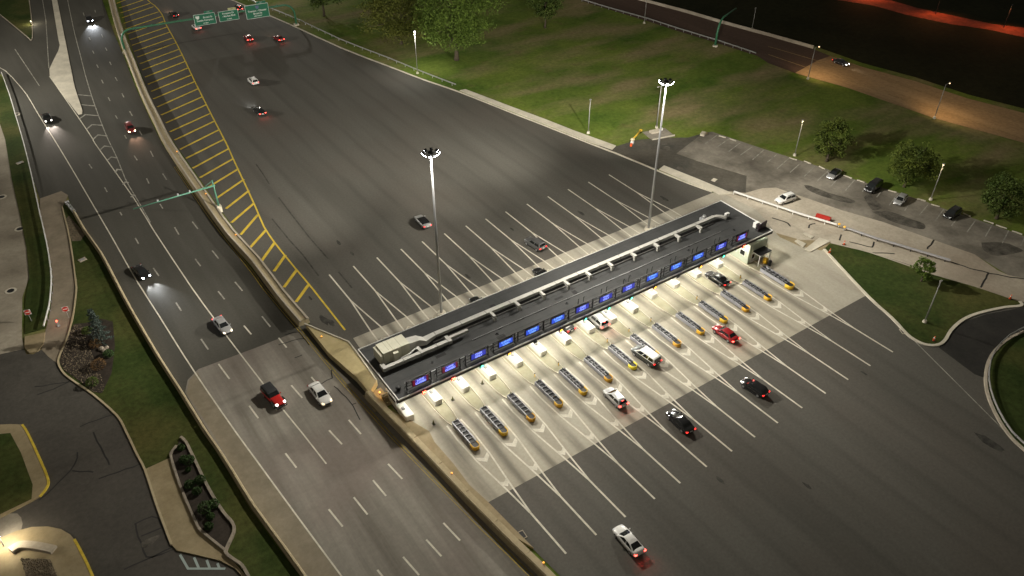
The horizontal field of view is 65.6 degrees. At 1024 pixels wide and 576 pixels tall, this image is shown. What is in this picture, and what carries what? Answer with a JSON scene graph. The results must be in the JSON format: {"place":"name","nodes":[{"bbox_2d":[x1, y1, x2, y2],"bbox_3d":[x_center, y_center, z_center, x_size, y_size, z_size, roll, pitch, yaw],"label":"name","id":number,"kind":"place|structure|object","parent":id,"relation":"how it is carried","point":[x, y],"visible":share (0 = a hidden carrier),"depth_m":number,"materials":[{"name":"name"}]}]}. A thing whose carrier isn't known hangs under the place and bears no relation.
{"place":"outdoors","nodes":[
{"label":"outdoors","id":0,"kind":"place"},
{"bbox_2d":[0,126,28,353],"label":"side road","id":1,"kind":"structure","parent":0,"point":[14,271],"depth_m":145.61,"materials":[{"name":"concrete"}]},
{"bbox_2d":[0,0,32,39],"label":"corner lawn","id":2,"kind":"structure","parent":0,"point":[17,14],"depth_m":256.84,"materials":[{"name":"plant"}]},
{"bbox_2d":[0,76,50,333],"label":"strip lawn","id":3,"kind":"structure","parent":0,"point":[37,296],"depth_m":157.25,"materials":[{"name":"plant"}]},
{"bbox_2d":[8,540,56,554],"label":"bench wall","id":4,"kind":"structure","parent":0,"point":[36,546],"depth_m":96.83,"materials":[{"name":"concrete"}]},
{"bbox_2d":[0,526,93,575],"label":"station island","id":5,"kind":"structure","parent":0,"point":[67,557],"depth_m":96.45,"materials":[{"name":"beige concrete"}]},
{"bbox_2d":[20,558,56,575],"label":"station stones","id":6,"kind":"object","parent":5,"relation":"on","point":[43,572],"visible":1,"depth_m":94.90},
{"bbox_2d":[40,191,75,362],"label":"driveway","id":7,"kind":"structure","parent":0,"point":[58,242],"depth_m":143.34,"materials":[{"name":"concrete"}]},
{"bbox_2d":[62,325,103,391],"bbox_3d":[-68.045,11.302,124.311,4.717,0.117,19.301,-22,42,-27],"label":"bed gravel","id":8,"kind":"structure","parent":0,"point":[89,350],"depth_m":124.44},
{"bbox_2d":[0,349,240,575],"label":"access road","id":9,"kind":"structure","parent":0,"point":[96,500],"depth_m":105.52,"materials":[{"name":"asphalt"}]},
{"bbox_2d":[0,424,49,517],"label":"traffic island","id":10,"kind":"structure","parent":9,"relation":"on","point":[34,464],"depth_m":108.08,"materials":[{"name":"beige concrete"}]},
{"bbox_2d":[0,433,32,513],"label":"island lawn","id":11,"kind":"structure","parent":10,"relation":"on","point":[16,485],"depth_m":105.85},
{"bbox_2d":[57,201,299,575],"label":"verge lawn","id":12,"kind":"structure","parent":0,"point":[139,397],"depth_m":116.27,"materials":[{"name":"plant"}]},
{"bbox_2d":[66,216,84,240],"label":"gravel bed","id":13,"kind":"object","parent":12,"relation":"on","point":[76,233],"visible":1,"depth_m":153.97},
{"bbox_2d":[60,319,114,392],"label":"landscape bed","id":14,"kind":"object","parent":12,"relation":"on","point":[105,372],"visible":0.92,"depth_m":125.10,"materials":[{"name":"soil"}]},
{"bbox_2d":[86,308,114,344],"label":"blue spruce","id":15,"kind":"object","parent":14,"relation":"on","point":[95,322],"visible":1,"depth_m":126.21,"materials":[{"name":"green plant"}]},
{"bbox_2d":[169,436,249,575],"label":"planter wall","id":16,"kind":"structure","parent":12,"relation":"on","point":[229,542],"depth_m":100.76,"materials":[{"name":"concrete"}]},
{"bbox_2d":[172,440,230,546],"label":"planter soil","id":17,"kind":"structure","parent":16,"relation":"in","point":[220,532],"depth_m":102.68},
{"bbox_2d":[146,458,245,575],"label":"lot pavement","id":18,"kind":"structure","parent":0,"point":[186,535],"depth_m":100.64,"materials":[{"name":"beige concrete"}]},
{"bbox_2d":[0,0,1023,575],"bbox_3d":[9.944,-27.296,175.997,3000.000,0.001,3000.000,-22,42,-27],"label":"ground","id":19,"kind":"structure","parent":0,"point":[568,62],"depth_m":208.60,"materials":[{"name":"green plant"}]},
{"bbox_2d":[24,332,44,353],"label":"island nose","id":20,"kind":"object","parent":19,"relation":"on","point":[34,343],"visible":1,"depth_m":127.76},
{"bbox_2d":[108,0,309,326],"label":"median wall","id":21,"kind":"structure","parent":19,"relation":"on","point":[280,294],"depth_m":160.39,"materials":[{"name":"concrete"}]},
{"bbox_2d":[133,180,222,211],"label":"toll gantry","id":22,"kind":"object","parent":21,"relation":"attached to","point":[218,205],"visible":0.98,"depth_m":154.99,"materials":[{"name":"metal"}]},
{"bbox_2d":[121,4,298,54],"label":"sign gantry","id":23,"kind":"object","parent":19,"relation":"on","point":[189,19],"visible":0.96,"depth_m":231.29,"materials":[{"name":"metal"}]},
{"bbox_2d":[193,10,216,26],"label":"guide sign","id":24,"kind":"object","parent":23,"relation":"attached to","point":[207,17],"visible":1,"depth_m":234.51,"materials":[{"name":"green"}]},
{"bbox_2d":[218,7,238,21],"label":"guide sign","id":25,"kind":"object","parent":23,"relation":"attached to","point":[229,14],"visible":1,"depth_m":237.18,"materials":[{"name":"green"}]},
{"bbox_2d":[244,1,269,19],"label":"guide sign","id":26,"kind":"object","parent":23,"relation":"attached to","point":[259,9],"visible":1,"depth_m":240.47,"materials":[{"name":"green"}]},
{"bbox_2d":[187,372,339,575],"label":"highway shoulder","id":27,"kind":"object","parent":19,"relation":"on","point":[292,533],"visible":0.92,"depth_m":104.05},
{"bbox_2d":[0,0,537,575],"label":"highway","id":28,"kind":"structure","parent":19,"relation":"on","point":[100,166],"depth_m":130.17,"materials":[{"name":"asphalt"}]},
{"bbox_2d":[1,72,52,325],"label":"guard rail","id":29,"kind":"object","parent":28,"relation":"on","point":[51,285],"visible":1,"depth_m":152.49,"materials":[{"name":"white"}]},
{"bbox_2d":[49,0,82,114],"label":"gore island","id":30,"kind":"structure","parent":28,"relation":"on","point":[60,71],"depth_m":219.00,"materials":[{"name":"concrete"}]},
{"bbox_2d":[73,210,306,575],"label":"jersey barrier","id":31,"kind":"object","parent":28,"relation":"on","point":[270,530],"visible":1,"depth_m":112.96,"materials":[{"name":"concrete"}]},
{"bbox_2d":[212,315,232,334],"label":"car","id":32,"kind":"object","parent":28,"relation":"on","point":[222,325],"visible":1,"depth_m":129.77,"materials":[{"name":"grey paint"}]},
{"bbox_2d":[260,381,287,409],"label":"off road car","id":33,"kind":"object","parent":28,"relation":"on","point":[271,394],"visible":1,"depth_m":116.48,"materials":[{"name":"red paint"}]},
{"bbox_2d":[307,380,332,405],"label":"car","id":34,"kind":"object","parent":28,"relation":"on","point":[319,393],"visible":1,"depth_m":117.04,"materials":[{"name":"white paint"}]},
{"bbox_2d":[304,323,377,391],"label":"wall platform","id":35,"kind":"structure","parent":19,"relation":"on","point":[343,354],"depth_m":123.69,"materials":[{"name":"concrete"}]},
{"bbox_2d":[248,0,455,85],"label":"guard rail","id":36,"kind":"object","parent":19,"relation":"on","point":[362,47],"visible":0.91,"depth_m":231.12,"materials":[{"name":"silver metal"}]},
{"bbox_2d":[350,0,427,47],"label":"spreading tree","id":37,"kind":"object","parent":19,"relation":"on","point":[395,27],"visible":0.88,"depth_m":227.29,"materials":[{"name":"green plant"}]},
{"bbox_2d":[409,0,509,60],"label":"maple tree","id":38,"kind":"object","parent":19,"relation":"on","point":[458,12],"visible":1,"depth_m":214.33,"materials":[{"name":"green plant"}]},
{"bbox_2d":[365,390,555,575],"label":"exit wall","id":39,"kind":"structure","parent":19,"relation":"on","point":[506,536],"depth_m":103.11,"materials":[{"name":"concrete"}]},
{"bbox_2d":[392,411,532,548],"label":"wall footing","id":40,"kind":"object","parent":19,"relation":"on","point":[423,435],"depth_m":107.39,"materials":[{"name":"beige concrete"}]},
{"bbox_2d":[525,0,563,27],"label":"lawn tree","id":41,"kind":"object","parent":19,"relation":"on","point":[550,9],"visible":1,"depth_m":243.15,"materials":[{"name":"green plant"}]},
{"bbox_2d":[353,192,864,512],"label":"toll pad","id":42,"kind":"object","parent":19,"relation":"on","point":[496,465],"visible":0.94,"depth_m":124.35,"materials":[{"name":"concrete"}]},
{"bbox_2d":[386,388,414,420],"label":"toll booth","id":43,"kind":"object","parent":42,"relation":"on","point":[405,412],"visible":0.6,"depth_m":114.69,"materials":[{"name":"white"}]},
{"bbox_2d":[380,337,457,425],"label":"toll island","id":44,"kind":"structure","parent":42,"relation":"on","point":[445,412],"depth_m":115.69,"materials":[{"name":"concrete"}]},
{"bbox_2d":[421,148,445,315],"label":"mast","id":45,"kind":"object","parent":42,"relation":"on","point":[430,154],"visible":0.96,"depth_m":123.13,"materials":[{"name":"metal"}]},
{"bbox_2d":[406,326,484,411],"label":"toll island","id":46,"kind":"structure","parent":42,"relation":"on","point":[472,398],"depth_m":117.81,"materials":[{"name":"concrete"}]},
{"bbox_2d":[358,200,772,402],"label":"toll canopy","id":47,"kind":"object","parent":46,"relation":"on","point":[738,221],"visible":0.69,"depth_m":129.73,"materials":[{"name":"white"}]},
{"bbox_2d":[373,334,409,364],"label":"air handler","id":48,"kind":"object","parent":47,"relation":"on","point":[394,349],"visible":0.94,"depth_m":116.55,"materials":[{"name":"grey metal"}]},
{"bbox_2d":[405,370,433,392],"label":"lane sign","id":49,"kind":"object","parent":47,"relation":"on","point":[419,379],"visible":1,"depth_m":112.23,"materials":[{"name":"black paint"}]},
{"bbox_2d":[380,329,468,371],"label":"exhaust duct","id":50,"kind":"object","parent":47,"relation":"on","point":[419,353],"visible":1,"depth_m":117.58,"materials":[{"name":"metal"}]},
{"bbox_2d":[434,357,462,379],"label":"lane sign","id":51,"kind":"object","parent":47,"relation":"on","point":[449,366],"visible":1,"depth_m":114.41,"materials":[{"name":"black paint"}]},
{"bbox_2d":[405,212,729,349],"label":"supply duct","id":52,"kind":"object","parent":47,"relation":"on","point":[415,341],"visible":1,"depth_m":130.82,"materials":[{"name":"metal"}]},
{"bbox_2d":[452,419,479,450],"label":"crash cushion","id":53,"kind":"object","parent":42,"relation":"on","point":[465,434],"visible":1,"depth_m":111.21,"materials":[{"name":"grey metal"}]},
{"bbox_2d":[431,316,511,398],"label":"toll island","id":54,"kind":"structure","parent":42,"relation":"on","point":[499,385],"depth_m":120.01,"materials":[{"name":"concrete"}]},
{"bbox_2d":[480,405,507,435],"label":"crash cushion","id":55,"kind":"object","parent":42,"relation":"on","point":[493,420],"visible":1,"depth_m":113.34,"materials":[{"name":"grey metal"}]},
{"bbox_2d":[457,306,538,385],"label":"toll island","id":56,"kind":"structure","parent":42,"relation":"on","point":[525,371],"depth_m":122.30,"materials":[{"name":"concrete"}]},
{"bbox_2d":[481,296,561,373],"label":"toll island","id":57,"kind":"structure","parent":42,"relation":"on","point":[549,361],"depth_m":124.31,"materials":[{"name":"concrete"}]},
{"bbox_2d":[507,392,535,421],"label":"crash cushion","id":58,"kind":"object","parent":42,"relation":"on","point":[521,406],"visible":1,"depth_m":115.49,"materials":[{"name":"grey metal"}]},
{"bbox_2d":[504,287,586,361],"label":"toll island","id":59,"kind":"structure","parent":42,"relation":"on","point":[575,349],"depth_m":126.41,"materials":[{"name":"concrete"}]},
{"bbox_2d":[534,379,562,407],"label":"crash cushion","id":60,"kind":"object","parent":42,"relation":"on","point":[547,391],"visible":1,"depth_m":117.81,"materials":[{"name":"grey metal"}]},
{"bbox_2d":[526,278,610,349],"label":"toll island","id":61,"kind":"structure","parent":42,"relation":"on","point":[597,337],"depth_m":128.72,"materials":[{"name":"concrete"}]},
{"bbox_2d":[558,367,587,395],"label":"crash cushion","id":62,"kind":"object","parent":42,"relation":"on","point":[573,381],"visible":1,"depth_m":119.80,"materials":[{"name":"grey metal"}]},
{"bbox_2d":[547,269,632,339],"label":"toll island","id":63,"kind":"structure","parent":42,"relation":"on","point":[620,327],"depth_m":130.46,"materials":[{"name":"concrete"}]},
{"bbox_2d":[587,313,609,329],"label":"suv","id":64,"kind":"object","parent":42,"relation":"on","point":[599,321],"visible":0.76,"depth_m":130.23,"materials":[{"name":"white paint"}]},
{"bbox_2d":[584,355,612,382],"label":"crash cushion","id":65,"kind":"object","parent":42,"relation":"on","point":[599,369],"visible":1,"depth_m":122.00,"materials":[{"name":"grey metal"}]},
{"bbox_2d":[568,261,654,328],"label":"toll island","id":66,"kind":"structure","parent":42,"relation":"on","point":[641,317],"depth_m":132.88,"materials":[{"name":"concrete"}]},
{"bbox_2d":[603,387,628,408],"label":"car","id":67,"kind":"object","parent":42,"relation":"on","point":[616,398],"visible":1,"depth_m":116.25,"materials":[{"name":"white paint"}]},
{"bbox_2d":[608,344,636,369],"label":"crash cushion","id":68,"kind":"object","parent":42,"relation":"on","point":[623,357],"visible":1,"depth_m":124.22,"materials":[{"name":"grey metal"}]},
{"bbox_2d":[590,251,677,316],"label":"toll island","id":69,"kind":"structure","parent":42,"relation":"on","point":[662,304],"depth_m":135.58,"materials":[{"name":"concrete"}]},
{"bbox_2d":[631,345,661,366],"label":"van","id":70,"kind":"object","parent":42,"relation":"on","point":[648,356],"visible":1,"depth_m":123.35,"materials":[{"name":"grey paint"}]},
{"bbox_2d":[612,242,700,305],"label":"toll island","id":71,"kind":"structure","parent":42,"relation":"on","point":[685,293],"depth_m":137.87,"materials":[{"name":"concrete"}]},
{"bbox_2d":[645,78,673,230],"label":"mast","id":72,"kind":"object","parent":42,"relation":"on","point":[669,81],"visible":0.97,"depth_m":144.27,"materials":[{"name":"metal"}]},
{"bbox_2d":[652,322,681,346],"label":"crash cushion","id":73,"kind":"object","parent":42,"relation":"on","point":[667,335],"visible":1,"depth_m":128.47,"materials":[{"name":"grey metal"}]},
{"bbox_2d":[634,234,722,295],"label":"toll island","id":74,"kind":"structure","parent":42,"relation":"on","point":[707,283],"depth_m":140.23,"materials":[{"name":"concrete"}]},
{"bbox_2d":[675,311,704,334],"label":"crash cushion","id":75,"kind":"object","parent":42,"relation":"on","point":[690,323],"visible":1,"depth_m":130.80,"materials":[{"name":"grey metal"}]},
{"bbox_2d":[655,225,743,284],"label":"toll island","id":76,"kind":"structure","parent":42,"relation":"on","point":[727,272],"depth_m":142.82,"materials":[{"name":"concrete"}]},
{"bbox_2d":[698,300,727,323],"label":"crash cushion","id":77,"kind":"object","parent":42,"relation":"on","point":[714,312],"visible":1,"depth_m":133.24,"materials":[{"name":"grey metal"}]},
{"bbox_2d":[705,271,730,286],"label":"car","id":78,"kind":"object","parent":42,"relation":"on","point":[720,279],"visible":1,"depth_m":140.07,"materials":[{"name":"black paint"}]},
{"bbox_2d":[712,324,739,342],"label":"car","id":79,"kind":"object","parent":42,"relation":"on","point":[727,334],"visible":1,"depth_m":128.10,"materials":[{"name":"red paint"}]},
{"bbox_2d":[720,290,749,311],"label":"crash cushion","id":80,"kind":"object","parent":42,"relation":"on","point":[736,301],"visible":1,"depth_m":135.64,"materials":[{"name":"grey metal"}]},
{"bbox_2d":[730,237,771,264],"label":"toll office","id":81,"kind":"structure","parent":42,"relation":"on","point":[753,251],"depth_m":144.58,"materials":[{"name":"white"}]},
{"bbox_2d":[742,279,771,300],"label":"crash cushion","id":82,"kind":"object","parent":42,"relation":"on","point":[759,291],"visible":1,"depth_m":138.09,"materials":[{"name":"grey metal"}]},
{"bbox_2d":[760,266,794,289],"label":"crash cushion","id":83,"kind":"object","parent":42,"relation":"on","point":[786,283],"visible":1,"depth_m":140.84,"materials":[{"name":"grey metal"}]},
{"bbox_2d":[598,134,746,192],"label":"service yard","id":84,"kind":"structure","parent":19,"relation":"on","point":[643,151],"depth_m":177.09,"materials":[{"name":"asphalt"}]},
{"bbox_2d":[643,128,674,140],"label":"equipment pad","id":85,"kind":"object","parent":84,"relation":"on","point":[653,134],"visible":0.82,"depth_m":187.56,"materials":[{"name":"concrete"}]},
{"bbox_2d":[813,115,856,161],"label":"parking tree","id":86,"kind":"object","parent":19,"relation":"on","point":[820,147],"visible":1,"depth_m":172.61,"materials":[{"name":"green plant"}]},
{"bbox_2d":[676,132,1023,277],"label":"parking lot","id":87,"kind":"structure","parent":19,"relation":"on","point":[1001,249],"depth_m":164.19,"materials":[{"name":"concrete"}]},
{"bbox_2d":[864,177,883,193],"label":"van","id":88,"kind":"object","parent":87,"relation":"on","point":[874,185],"visible":1,"depth_m":165.80,"materials":[{"name":"black paint"}]},
{"bbox_2d":[886,139,943,187],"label":"parking tree","id":89,"kind":"object","parent":19,"relation":"on","point":[910,166],"visible":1,"depth_m":163.07,"materials":[{"name":"green plant"}]},
{"bbox_2d":[980,170,1023,219],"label":"parking tree","id":90,"kind":"object","parent":19,"relation":"on","point":[1013,188],"visible":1,"depth_m":153.90,"materials":[{"name":"green plant"}]},
{"bbox_2d":[460,89,615,149],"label":"pavement","id":91,"kind":"structure","parent":0,"point":[590,139],"depth_m":193.14,"materials":[{"name":"concrete"}]},
{"bbox_2d":[118,0,1023,575],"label":"plaza road","id":92,"kind":"structure","parent":0,"point":[874,440],"depth_m":133.72,"materials":[{"name":"asphalt"}]},
{"bbox_2d":[363,388,391,411],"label":"stair recess","id":93,"kind":"object","parent":92,"relation":"on","point":[381,395],"visible":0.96,"depth_m":117.42,"materials":[{"name":"beige concrete"}]},
{"bbox_2d":[524,237,546,251],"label":"suv","id":94,"kind":"object","parent":92,"relation":"on","point":[536,243],"visible":1,"depth_m":148.56,"materials":[{"name":"grey paint"}]},
{"bbox_2d":[612,524,645,556],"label":"car","id":95,"kind":"object","parent":92,"relation":"on","point":[628,540],"visible":1,"depth_m":96.81,"materials":[{"name":"white paint"}]},
{"bbox_2d":[666,409,695,433],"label":"car","id":96,"kind":"object","parent":92,"relation":"on","point":[682,423],"visible":1,"depth_m":112.53,"materials":[{"name":"black paint"}]},
{"bbox_2d":[740,377,769,397],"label":"car","id":97,"kind":"object","parent":92,"relation":"on","point":[757,388],"visible":1,"depth_m":118.07,"materials":[{"name":"black paint"}]},
{"bbox_2d":[659,165,732,194],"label":"pavement","id":98,"kind":"structure","parent":0,"point":[691,179],"depth_m":169.93,"materials":[{"name":"concrete"}]},
{"bbox_2d":[581,0,1023,142],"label":"road","id":99,"kind":"structure","parent":0,"point":[1015,127],"depth_m":217.09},
{"bbox_2d":[584,0,755,52],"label":"guard rail","id":100,"kind":"object","parent":99,"relation":"on","point":[672,26],"visible":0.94,"depth_m":245.60,"materials":[{"name":"silver metal"}]},
{"bbox_2d":[640,0,813,48],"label":"barrier","id":101,"kind":"object","parent":99,"relation":"on","point":[735,25],"visible":0.95,"depth_m":247.91,"materials":[{"name":"concrete"}]},
{"bbox_2d":[651,0,1023,107],"bbox_3d":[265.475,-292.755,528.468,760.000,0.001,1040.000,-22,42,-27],"label":"field","id":102,"kind":"structure","parent":0,"point":[982,63],"depth_m":242.38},
{"bbox_2d":[727,188,1023,301],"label":"service road","id":103,"kind":"structure","parent":0,"point":[967,267],"depth_m":152.48,"materials":[{"name":"concrete"}]},
{"bbox_2d":[733,191,836,224],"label":"guard rail","id":104,"kind":"object","parent":103,"relation":"on","point":[777,206],"visible":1,"depth_m":159.54,"materials":[{"name":"white"}]},
{"bbox_2d":[845,227,950,261],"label":"guard rail","id":105,"kind":"object","parent":103,"relation":"on","point":[901,245],"visible":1,"depth_m":149.13,"materials":[{"name":"grey"}]},
{"bbox_2d":[823,242,1023,346],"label":"triangle lawn","id":106,"kind":"structure","parent":0,"point":[900,295],"depth_m":137.76,"materials":[{"name":"plant"}]},
{"bbox_2d":[909,255,936,281],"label":"tall shrub","id":107,"kind":"object","parent":106,"relation":"on","point":[928,276],"visible":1,"depth_m":138.97,"materials":[{"name":"green plant"}]},
{"bbox_2d":[841,0,1023,36],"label":"clay track","id":108,"kind":"structure","parent":0,"point":[891,5],"depth_m":255.64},
{"bbox_2d":[939,308,1023,376],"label":"exit road","id":109,"kind":"structure","parent":0,"point":[971,345],"depth_m":129.15,"materials":[{"name":"asphalt"}]},
{"bbox_2d":[984,330,1023,451],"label":"round lawn","id":110,"kind":"structure","parent":0,"point":[1007,374],"depth_m":120.08,"materials":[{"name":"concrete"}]},
{"bbox_2d":[987,327,1023,443],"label":"guard rail","id":111,"kind":"object","parent":110,"relation":"on","point":[1006,423],"visible":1,"depth_m":117.53,"materials":[{"name":"silver metal"}]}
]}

